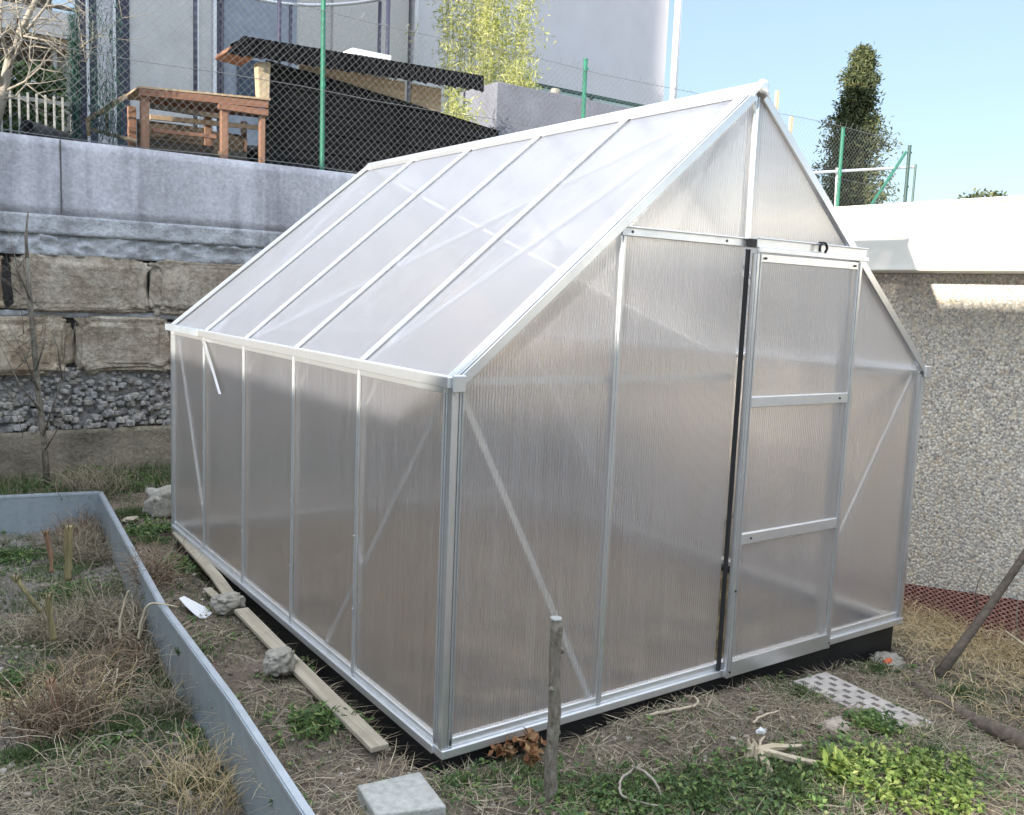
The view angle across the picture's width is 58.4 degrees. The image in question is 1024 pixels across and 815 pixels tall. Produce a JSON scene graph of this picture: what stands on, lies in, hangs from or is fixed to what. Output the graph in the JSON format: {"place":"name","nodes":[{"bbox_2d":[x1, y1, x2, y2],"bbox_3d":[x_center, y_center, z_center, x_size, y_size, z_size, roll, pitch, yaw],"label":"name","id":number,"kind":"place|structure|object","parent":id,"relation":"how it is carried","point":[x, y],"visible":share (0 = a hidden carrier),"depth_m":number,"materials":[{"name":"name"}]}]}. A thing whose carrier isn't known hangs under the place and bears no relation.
{"place":"outdoors","nodes":[
{"label":"outdoors","id":0,"kind":"place"},
{"bbox_2d":[0,528,245,814],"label":"bed soil","id":1,"kind":"structure","parent":0,"point":[5,577],"depth_m":3.46,"materials":[{"name":"brown soil"}]},
{"bbox_2d":[10,573,41,613],"bbox_3d":[-1.992,0.765,3.759,0.115,0.178,0.046,-3,9,-35],"label":"dry stub","id":2,"kind":"object","parent":1,"relation":"on","point":[30,598],"visible":1,"depth_m":3.76,"materials":[{"name":"beige plant"}]},
{"bbox_2d":[0,588,93,647],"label":"dry stalks","id":3,"kind":"object","parent":1,"relation":"on","point":[24,631],"visible":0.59,"depth_m":4.12,"materials":[{"name":"plant"}]},
{"bbox_2d":[40,528,53,572],"bbox_3d":[-2.152,0.664,4.247,0.054,0.210,0.049,-3,9,-35],"label":"dry stub","id":4,"kind":"object","parent":1,"relation":"on","point":[48,545],"visible":1,"depth_m":4.25,"materials":[{"name":"brown plant"}]},
{"bbox_2d":[42,590,56,640],"bbox_3d":[-1.904,0.861,3.774,0.056,0.208,0.053,-3,9,-35],"label":"dry stub","id":5,"kind":"object","parent":1,"relation":"on","point":[52,630],"visible":1,"depth_m":3.77,"materials":[{"name":"beige plant"}]},
{"bbox_2d":[44,674,64,739],"bbox_3d":[-1.601,1.150,3.230,0.088,0.437,0.053,-3,9,-35],"label":"dry stub","id":6,"kind":"object","parent":1,"relation":"on","point":[52,681],"visible":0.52,"depth_m":3.20,"materials":[{"name":"brown plant"}]},
{"bbox_2d":[29,499,104,548],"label":"dry stalks","id":7,"kind":"object","parent":1,"relation":"on","point":[89,528],"visible":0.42,"depth_m":5.65,"materials":[{"name":"brown plant"}]},
{"bbox_2d":[23,510,123,572],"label":"dry stalks","id":8,"kind":"object","parent":1,"relation":"on","point":[84,549],"visible":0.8,"depth_m":5.27,"materials":[{"name":"plant"}]},
{"bbox_2d":[70,693,81,730],"bbox_3d":[-1.571,1.183,3.285,0.059,0.313,0.048,1,7,-10],"label":"dry stub","id":9,"kind":"object","parent":1,"relation":"on","point":[73,706],"visible":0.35,"depth_m":3.27,"materials":[{"name":"brown plant"}]},
{"bbox_2d":[0,631,159,738],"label":"dry stalks","id":10,"kind":"object","parent":1,"relation":"on","point":[102,673],"visible":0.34,"depth_m":3.45,"materials":[{"name":"beige plant"}]},
{"bbox_2d":[0,629,162,760],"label":"dry stalks","id":11,"kind":"object","parent":1,"relation":"on","point":[42,710],"visible":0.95,"depth_m":3.20,"materials":[{"name":"beige plant"}]},
{"bbox_2d":[0,556,189,659],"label":"dry stalks","id":12,"kind":"object","parent":1,"relation":"on","point":[99,612],"visible":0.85,"depth_m":4.13,"materials":[{"name":"plant"}]},
{"bbox_2d":[26,613,174,699],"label":"dry stalks","id":13,"kind":"object","parent":1,"relation":"on","point":[126,653],"visible":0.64,"depth_m":3.79,"materials":[{"name":"beige plant"}]},
{"bbox_2d":[118,590,128,639],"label":"twig","id":14,"kind":"object","parent":13,"relation":"on","point":[119,628],"visible":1,"depth_m":3.69,"materials":[{"name":"brown wood"}]},
{"bbox_2d":[111,668,117,703],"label":"twig","id":15,"kind":"object","parent":1,"relation":"on","point":[115,684],"visible":0.45,"depth_m":3.54,"materials":[{"name":"brown wood"}]},
{"bbox_2d":[2,702,230,814],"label":"dry stalks","id":16,"kind":"object","parent":1,"relation":"on","point":[96,775],"visible":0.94,"depth_m":2.94,"materials":[{"name":"plant"}]},
{"bbox_2d":[104,595,174,641],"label":"dry stalks","id":17,"kind":"object","parent":1,"relation":"on","point":[134,620],"visible":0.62,"depth_m":4.13,"materials":[{"name":"brown plant"}]},
{"bbox_2d":[103,650,229,728],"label":"dry stalks","id":18,"kind":"object","parent":1,"relation":"on","point":[171,697],"visible":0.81,"depth_m":3.42,"materials":[{"name":"plant"}]},
{"bbox_2d":[96,713,252,814],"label":"dry stalks","id":19,"kind":"object","parent":1,"relation":"on","point":[179,779],"visible":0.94,"depth_m":2.91,"materials":[{"name":"yellow plant"}]},
{"bbox_2d":[193,0,389,161],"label":"trampoline","id":20,"kind":"object","parent":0,"point":[251,153],"visible":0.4,"depth_m":9.87,"materials":[{"name":"white paint"}]},
{"bbox_2d":[0,0,682,146],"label":"house","id":21,"kind":"structure","parent":0,"point":[624,37],"depth_m":12.81,"materials":[{"name":"grey paint"}]},
{"bbox_2d":[237,60,259,96],"bbox_3d":[-3.484,-4.300,12.129,0.294,0.583,0.030,-3,9,-35],"label":"window","id":22,"kind":"structure","parent":21,"relation":"in","point":[244,70],"depth_m":12.09,"materials":[{"name":"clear glass"}]},
{"bbox_2d":[224,0,296,144],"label":"window","id":23,"kind":"structure","parent":21,"relation":"in","point":[252,135],"depth_m":12.11,"materials":[{"name":"grey glass"}]},
{"bbox_2d":[0,468,1023,814],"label":"ground","id":24,"kind":"structure","parent":0,"point":[638,742],"depth_m":3.17,"materials":[{"name":"soil"}]},
{"bbox_2d":[0,212,75,487],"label":"sapling","id":25,"kind":"object","parent":24,"relation":"on","point":[38,394],"visible":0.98,"depth_m":5.88,"materials":[{"name":"brown plant"}]},
{"bbox_2d":[27,449,140,522],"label":"dry stalks","id":26,"kind":"object","parent":24,"relation":"on","point":[100,480],"visible":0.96,"depth_m":5.95,"materials":[{"name":"plant"}]},
{"bbox_2d":[67,463,101,476],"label":"leafy weed","id":27,"kind":"object","parent":24,"relation":"on","point":[78,467],"visible":0.23,"depth_m":6.35,"materials":[{"name":"green plant"}]},
{"bbox_2d":[121,516,138,523],"bbox_3d":[-2.303,0.676,5.523,0.078,0.036,0.114,3,7,8],"label":"stone","id":28,"kind":"object","parent":24,"relation":"on","point":[131,518],"visible":0.98,"depth_m":5.50,"materials":[{"name":"grey stone"}]},
{"bbox_2d":[125,522,176,543],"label":"leafy weed","id":29,"kind":"object","parent":24,"relation":"on","point":[143,531],"visible":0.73,"depth_m":5.36,"materials":[{"name":"green plant"}]},
{"bbox_2d":[96,531,210,613],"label":"dry stalks","id":30,"kind":"object","parent":24,"relation":"on","point":[155,570],"visible":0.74,"depth_m":4.44,"materials":[{"name":"brown plant"}]},
{"bbox_2d":[142,485,170,518],"bbox_3d":[-2.186,0.600,5.764,0.260,0.237,0.242,-3,9,-35],"label":"stone","id":31,"kind":"object","parent":24,"relation":"on","point":[157,501],"visible":0.6,"depth_m":5.67,"materials":[{"name":"grey stone"}]},
{"bbox_2d":[0,491,314,814],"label":"raised bed","id":32,"kind":"object","parent":24,"relation":"on","point":[21,514],"visible":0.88,"depth_m":3.45,"materials":[{"name":"metal"}]},
{"bbox_2d":[62,521,75,580],"bbox_3d":[-2.092,0.683,4.335,0.063,0.285,0.073,-3,9,-35],"label":"dry stub","id":33,"kind":"object","parent":32,"relation":"on","point":[67,548],"visible":1,"depth_m":4.33,"materials":[{"name":"beige plant"}]},
{"bbox_2d":[137,602,177,639],"bbox_3d":[-1.489,0.895,3.851,0.165,0.161,0.020,1,7,-13],"label":"twig","id":34,"kind":"object","parent":32,"relation":"in","point":[140,623],"visible":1,"depth_m":3.84,"materials":[{"name":"brown wood"}]},
{"bbox_2d":[0,132,355,480],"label":"retaining wall","id":35,"kind":"structure","parent":24,"relation":"on","point":[133,251],"depth_m":6.41,"materials":[{"name":"concrete"}]},
{"bbox_2d":[19,120,71,139],"bbox_3d":[-3.212,-1.881,6.346,0.124,0.144,0.389,4,7,14],"label":"drain pipe","id":36,"kind":"object","parent":35,"relation":"on","point":[30,125],"visible":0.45,"depth_m":6.24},
{"bbox_2d":[0,0,916,206],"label":"chain link fence","id":37,"kind":"object","parent":35,"relation":"on","point":[838,171],"visible":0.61,"depth_m":7.23,"materials":[{"name":"green metal"}]},
{"bbox_2d":[60,0,132,146],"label":"green netting","id":38,"kind":"object","parent":37,"relation":"hanging from","point":[75,116],"visible":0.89,"depth_m":6.35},
{"bbox_2d":[158,553,202,575],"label":"leafy weed","id":39,"kind":"object","parent":24,"relation":"on","point":[183,557],"visible":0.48,"depth_m":4.81,"materials":[{"name":"green plant"}]},
{"bbox_2d":[179,596,211,618],"bbox_3d":[-1.417,0.895,4.125,0.109,0.042,0.240,-3,9,-35],"label":"white shard","id":40,"kind":"object","parent":24,"relation":"on","point":[195,608],"visible":1,"depth_m":4.11,"materials":[{"name":"white plastic"}]},
{"bbox_2d":[172,532,233,593],"bbox_3d":[-1.574,0.799,4.688,0.066,0.018,1.330,-2,8,-31],"label":"wooden plank","id":41,"kind":"object","parent":24,"relation":"on","point":[217,578],"visible":0.6,"depth_m":4.59,"materials":[{"name":"beige wood"}]},
{"bbox_2d":[203,587,235,611],"bbox_3d":[-1.343,0.880,4.205,0.040,0.012,0.345,-3,9,-36],"label":"wooden plank","id":42,"kind":"object","parent":24,"relation":"on","point":[210,592],"visible":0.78,"depth_m":4.29,"materials":[{"name":"beige wood"}]},
{"bbox_2d":[209,591,245,614],"bbox_3d":[-1.266,0.873,4.097,0.131,0.086,0.136,7,8,32],"label":"stone","id":43,"kind":"object","parent":24,"relation":"on","point":[227,602],"visible":0.97,"depth_m":4.06,"materials":[{"name":"grey stone"}]},
{"bbox_2d":[262,646,297,676],"bbox_3d":[-0.874,0.955,3.453,0.121,0.099,0.141,2,7,-2],"label":"stone","id":44,"kind":"object","parent":24,"relation":"on","point":[282,661],"visible":1,"depth_m":3.41,"materials":[{"name":"grey stone"}]},
{"bbox_2d":[294,650,315,670],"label":"leafy weed","id":45,"kind":"object","parent":24,"relation":"on","point":[311,667],"visible":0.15,"depth_m":3.67,"materials":[{"name":"green plant"}]},
{"bbox_2d":[234,607,388,752],"bbox_3d":[-0.810,0.986,3.475,0.066,0.020,1.418,-2,8,-34],"label":"wooden plank","id":46,"kind":"object","parent":24,"relation":"on","point":[365,734],"visible":0.92,"depth_m":3.27,"materials":[{"name":"beige wood"}]},
{"bbox_2d":[283,700,341,741],"bbox_3d":[-0.662,1.057,3.074,0.197,0.106,0.262,0,7,-19],"label":"leafy weed","id":47,"kind":"object","parent":24,"relation":"on","point":[310,719],"visible":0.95,"depth_m":3.07,"materials":[{"name":"green plant"}]},
{"bbox_2d":[337,710,378,733],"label":"leafy weed","id":48,"kind":"object","parent":24,"relation":"on","point":[366,718],"visible":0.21,"depth_m":3.10,"materials":[{"name":"green plant"}]},
{"bbox_2d":[357,772,445,814],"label":"concrete paver","id":49,"kind":"object","parent":24,"relation":"on","point":[412,794],"visible":0.88,"depth_m":2.60,"materials":[{"name":"grey concrete"}]},
{"bbox_2d":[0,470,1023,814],"bbox_3d":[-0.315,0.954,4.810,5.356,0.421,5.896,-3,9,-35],"label":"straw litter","id":50,"kind":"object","parent":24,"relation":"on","point":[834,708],"visible":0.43,"depth_m":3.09,"materials":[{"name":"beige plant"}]},
{"bbox_2d":[0,460,1023,814],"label":"grass","id":51,"kind":"structure","parent":24,"relation":"on","point":[26,754],"depth_m":3.20,"materials":[{"name":"green plant"}]},
{"bbox_2d":[0,471,1023,814],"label":"ground weeds","id":52,"kind":"object","parent":24,"relation":"on","point":[818,799],"visible":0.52,"depth_m":2.90,"materials":[{"name":"green plant"}]},
{"bbox_2d":[0,567,1023,814],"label":"soil clods","id":53,"kind":"object","parent":24,"relation":"on","point":[192,797],"visible":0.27,"depth_m":3.18,"materials":[{"name":"brown soil"}]},
{"bbox_2d":[488,726,545,768],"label":"dry dead leaves","id":54,"kind":"object","parent":24,"relation":"on","point":[531,748],"visible":0.98,"depth_m":2.92,"materials":[{"name":"brown plant"}]},
{"bbox_2d":[165,79,931,775],"bbox_3d":[-0.044,-0.156,4.634,2.506,2.407,3.153,-3,9,-35],"label":"greenhouse","id":55,"kind":"object","parent":24,"relation":"on","point":[455,429],"visible":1,"depth_m":3.36,"materials":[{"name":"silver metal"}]},
{"bbox_2d":[722,242,862,678],"bbox_3d":[1.110,0.196,3.580,0.636,1.670,0.037,-3,9,-35],"label":"door","id":56,"kind":"structure","parent":55,"relation":"in","point":[803,319],"depth_m":3.57,"materials":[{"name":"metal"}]},
{"bbox_2d":[543,616,564,804],"bbox_3d":[0.125,0.917,2.686,0.064,0.632,0.058,-3,9,-35],"label":"wooden stake","id":57,"kind":"object","parent":24,"relation":"on","point":[556,651],"visible":0.98,"depth_m":2.66,"materials":[{"name":"grey wood"}]},
{"bbox_2d":[618,763,658,805],"bbox_3d":[0.367,1.141,2.787,0.116,0.032,0.256,2,7,-6],"label":"twig","id":58,"kind":"object","parent":24,"relation":"on","point":[629,772],"visible":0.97,"depth_m":2.74,"materials":[{"name":"beige wood"}]},
{"bbox_2d":[631,765,661,796],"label":"twig","id":59,"kind":"object","parent":24,"relation":"on","point":[647,774],"visible":0.98,"depth_m":2.78,"materials":[{"name":"beige wood"}]},
{"bbox_2d":[646,695,698,716],"bbox_3d":[0.589,1.081,3.303,0.254,0.033,0.094,-4,10,-44],"label":"twig","id":60,"kind":"object","parent":24,"relation":"on","point":[677,709],"visible":0.94,"depth_m":3.26,"materials":[{"name":"brown wood"}]},
{"bbox_2d":[715,571,728,659],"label":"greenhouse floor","id":61,"kind":"structure","parent":24,"relation":"on","point":[724,615],"depth_m":4.24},
{"bbox_2d":[755,726,766,733],"bbox_3d":[0.869,1.135,3.197,0.034,0.035,0.040,7,9,34],"label":"stone","id":62,"kind":"object","parent":24,"relation":"on","point":[760,730],"visible":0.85,"depth_m":3.19,"materials":[{"name":"white stone"}]},
{"bbox_2d":[752,710,778,723],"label":"twig","id":63,"kind":"object","parent":24,"relation":"on","point":[759,717],"visible":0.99,"depth_m":3.30,"materials":[{"name":"brown wood"}]},
{"bbox_2d":[741,736,815,773],"bbox_3d":[0.886,1.118,2.985,0.213,0.085,0.249,8,9,37],"label":"splintered wood","id":64,"kind":"object","parent":24,"relation":"on","point":[755,748],"visible":0.84,"depth_m":2.96,"materials":[{"name":"beige wood"}]},
{"bbox_2d":[819,716,855,734],"bbox_3d":[1.149,1.150,3.246,0.177,0.090,0.120,-3,9,-35],"label":"stone","id":65,"kind":"object","parent":24,"relation":"on","point":[832,720],"visible":0.35,"depth_m":3.22,"materials":[{"name":"grey stone"}]},
{"bbox_2d":[815,742,878,786],"bbox_3d":[1.037,1.140,2.912,0.208,0.138,0.223,-3,9,-35],"label":"leafy weed","id":66,"kind":"object","parent":24,"relation":"on","point":[839,756],"visible":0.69,"depth_m":2.90,"materials":[{"name":"green plant"}]},
{"bbox_2d":[793,672,931,728],"bbox_3d":[1.335,1.143,3.501,0.197,0.050,0.499,-2,8,-32],"label":"perforated paver","id":67,"kind":"object","parent":24,"relation":"on","point":[839,687],"visible":0.5,"depth_m":3.54,"materials":[{"name":"grey concrete"}]},
{"bbox_2d":[842,706,908,737],"bbox_3d":[1.288,1.115,3.249,0.209,0.095,0.210,-3,9,-35],"label":"leafy weed","id":68,"kind":"object","parent":24,"relation":"on","point":[871,719],"visible":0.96,"depth_m":3.22,"materials":[{"name":"green plant"}]},
{"bbox_2d":[870,651,905,670],"bbox_3d":[1.665,1.147,4.069,0.149,0.094,0.222,8,9,38],"label":"stone","id":69,"kind":"object","parent":24,"relation":"on","point":[896,658],"visible":0.41,"depth_m":4.06,"materials":[{"name":"grey stone"}]},
{"bbox_2d":[883,658,891,663],"bbox_3d":[1.645,1.119,4.017,0.050,0.044,0.033,-3,9,-35],"label":"brick chip","id":70,"kind":"object","parent":69,"relation":"on","point":[888,660],"visible":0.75,"depth_m":4.01,"materials":[{"name":"orange brick"}]},
{"bbox_2d":[835,741,986,814],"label":"leafy weed","id":71,"kind":"object","parent":24,"relation":"on","point":[915,769],"visible":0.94,"depth_m":2.79,"materials":[{"name":"green plant"}]},
{"bbox_2d":[903,603,975,639],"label":"dry stalks","id":72,"kind":"object","parent":24,"relation":"on","point":[935,620],"visible":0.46,"depth_m":4.94,"materials":[{"name":"yellow plant"}]},
{"bbox_2d":[885,666,1023,725],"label":"dry stalks","id":73,"kind":"object","parent":24,"relation":"on","point":[976,684],"visible":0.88,"depth_m":3.63,"materials":[{"name":"brown plant"}]},
{"bbox_2d":[892,597,1023,711],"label":"yellow straw","id":74,"kind":"object","parent":24,"relation":"on","point":[935,645],"visible":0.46,"depth_m":4.42,"materials":[{"name":"beige plant"}]},
{"bbox_2d":[975,571,982,605],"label":"twig","id":75,"kind":"object","parent":74,"relation":"on","point":[976,590],"visible":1,"depth_m":4.81,"materials":[{"name":"brown wood"}]},
{"bbox_2d":[1004,630,1023,645],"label":"twig","id":76,"kind":"object","parent":74,"relation":"on","point":[1013,637],"visible":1,"depth_m":4.12,"materials":[{"name":"brown wood"}]},
{"bbox_2d":[1016,590,1019,638],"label":"twig","id":77,"kind":"object","parent":74,"relation":"on","point":[1017,617],"visible":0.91,"depth_m":4.67,"materials":[{"name":"brown wood"}]},
{"bbox_2d":[946,744,977,779],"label":"leafy weed","id":78,"kind":"object","parent":24,"relation":"on","point":[958,758],"visible":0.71,"depth_m":2.96,"materials":[{"name":"green plant"}]},
{"bbox_2d":[908,681,1023,750],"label":"log","id":79,"kind":"object","parent":24,"relation":"on","point":[992,728],"visible":0.74,"depth_m":3.41,"materials":[{"name":"brown wood"}]},
{"bbox_2d":[913,605,1023,677],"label":"dry stalks","id":80,"kind":"object","parent":24,"relation":"on","point":[1004,651],"visible":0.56,"depth_m":4.50,"materials":[{"name":"yellow plant"}]},
{"bbox_2d":[933,549,1023,677],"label":"leaning stick","id":81,"kind":"object","parent":24,"relation":"on","point":[948,661],"visible":0.97,"depth_m":4.04,"materials":[{"name":"brown wood"}]},
{"bbox_2d":[52,0,1023,203],"label":"sky","id":82,"kind":"structure","parent":0,"point":[953,70],"materials":[{"name":"blue"}]},
{"bbox_2d":[550,88,559,93],"bbox_3d":[0.508,-3.702,10.769,0.127,0.098,0.101,-3,9,-35],"label":"stone","id":83,"kind":"object","parent":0,"point":[556,90],"visible":0.61,"depth_m":10.73,"materials":[{"name":"white stone"}]},
{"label":"terrace ground","id":84,"kind":"structure","parent":0,"visible":0},
{"bbox_2d":[0,56,69,133],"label":"picket fence","id":85,"kind":"object","parent":84,"relation":"on","point":[42,87],"visible":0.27,"depth_m":9.91,"materials":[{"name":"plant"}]},
{"bbox_2d":[0,90,78,133],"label":"picket rail","id":86,"kind":"object","parent":84,"relation":"on","point":[39,100],"visible":0.28,"depth_m":7.23,"materials":[{"name":"white wood"}]},
{"bbox_2d":[0,0,153,125],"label":"bare tree","id":87,"kind":"object","parent":84,"relation":"on","point":[9,55],"visible":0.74,"depth_m":6.44,"materials":[{"name":"brown plant"}]},
{"bbox_2d":[84,94,135,142],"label":"wooden chair","id":88,"kind":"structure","parent":84,"relation":"on","point":[125,138],"depth_m":6.47,"materials":[{"name":"brown wood"}]},
{"bbox_2d":[126,86,270,162],"bbox_3d":[-2.416,-2.140,7.165,1.075,0.587,0.565,-3,9,-35],"label":"wooden table","id":89,"kind":"object","parent":84,"relation":"on","point":[186,130],"visible":0.69,"depth_m":7.05,"materials":[{"name":"brown wood"}]},
{"bbox_2d":[215,36,498,173],"bbox_3d":[-1.214,-2.430,7.823,2.593,1.078,0.459,-3,9,-35],"label":"lean to shed","id":90,"kind":"object","parent":84,"relation":"on","point":[420,117],"visible":0.75,"depth_m":7.63,"materials":[{"name":"black metal"}]},
{"bbox_2d":[343,48,390,77],"bbox_3d":[-1.283,-3.036,8.111,0.384,0.183,0.200,-3,9,-35],"label":"foam box","id":91,"kind":"object","parent":90,"relation":"on","point":[371,54],"visible":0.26,"depth_m":8.02,"materials":[{"name":"white paint"}]},
{"bbox_2d":[441,88,488,124],"bbox_3d":[-0.559,-2.859,9.670,0.645,1.140,0.660,7,9,35],"label":"golden shrub","id":92,"kind":"object","parent":84,"relation":"on","point":[459,111],"visible":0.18,"depth_m":9.54,"materials":[{"name":"yellow plant"}]},
{"bbox_2d":[404,0,556,116],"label":"bamboo","id":93,"kind":"object","parent":84,"relation":"on","point":[483,22],"visible":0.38,"depth_m":11.72,"materials":[{"name":"green plant"}]},
{"bbox_2d":[459,82,630,135],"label":"planter wall","id":94,"kind":"structure","parent":84,"relation":"on","point":[486,108],"depth_m":10.47,"materials":[{"name":"concrete"}]},
{"bbox_2d":[496,48,549,89],"bbox_3d":[0.120,-3.732,10.696,0.730,0.920,0.678,-3,9,-35],"label":"grass tuft","id":95,"kind":"object","parent":94,"relation":"in","point":[529,82],"visible":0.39,"depth_m":10.61,"materials":[{"name":"plant"}]},
{"bbox_2d":[517,79,643,107],"bbox_3d":[1.063,-3.455,13.144,2.600,2.010,0.060,-3,9,-35],"label":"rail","id":96,"kind":"object","parent":84,"relation":"on","point":[569,92],"visible":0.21,"depth_m":13.03,"materials":[{"name":"green"}]},
{"bbox_2d":[774,90,779,109],"bbox_3d":[3.150,-2.962,11.114,0.055,1.700,0.030,-3,9,-35],"label":"timber pole","id":97,"kind":"object","parent":84,"relation":"on","point":[776,100],"visible":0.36,"depth_m":11.01,"materials":[{"name":"beige wood"}]},
{"bbox_2d":[788,116,792,133],"bbox_3d":[3.383,-2.844,11.295,0.055,1.440,0.030,-3,9,-35],"label":"timber pole","id":98,"kind":"object","parent":84,"relation":"on","point":[790,127],"visible":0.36,"depth_m":11.21,"materials":[{"name":"beige wood"}]},
{"bbox_2d":[811,42,903,206],"bbox_3d":[9.490,-6.014,25.672,3.466,8.264,3.504,-3,9,-35],"label":"conifer","id":99,"kind":"object","parent":84,"relation":"on","point":[857,103],"visible":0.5,"depth_m":25.23,"materials":[{"name":"green plant"}]},
{"bbox_2d":[957,187,990,198],"bbox_3d":[14.854,-4.878,29.728,1.252,4.441,1.190,1,7,-13],"label":"distant tree","id":100,"kind":"object","parent":84,"relation":"on","point":[976,194],"visible":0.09,"depth_m":29.42,"materials":[{"name":"green plant"}]},
{"bbox_2d":[982,189,1008,196],"bbox_3d":[15.789,-4.961,30.358,1.337,4.527,1.065,-3,9,-35],"label":"distant tree","id":101,"kind":"object","parent":84,"relation":"on","point":[994,194],"visible":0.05,"depth_m":30.05,"materials":[{"name":"green plant"}]},
{"label":"distant ground","id":102,"kind":"structure","parent":0,"visible":0},
{"bbox_2d":[834,195,1023,644],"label":"wall","id":103,"kind":"structure","parent":102,"relation":"on","point":[948,275],"depth_m":4.98,"materials":[{"name":"grey concrete"}]}
]}

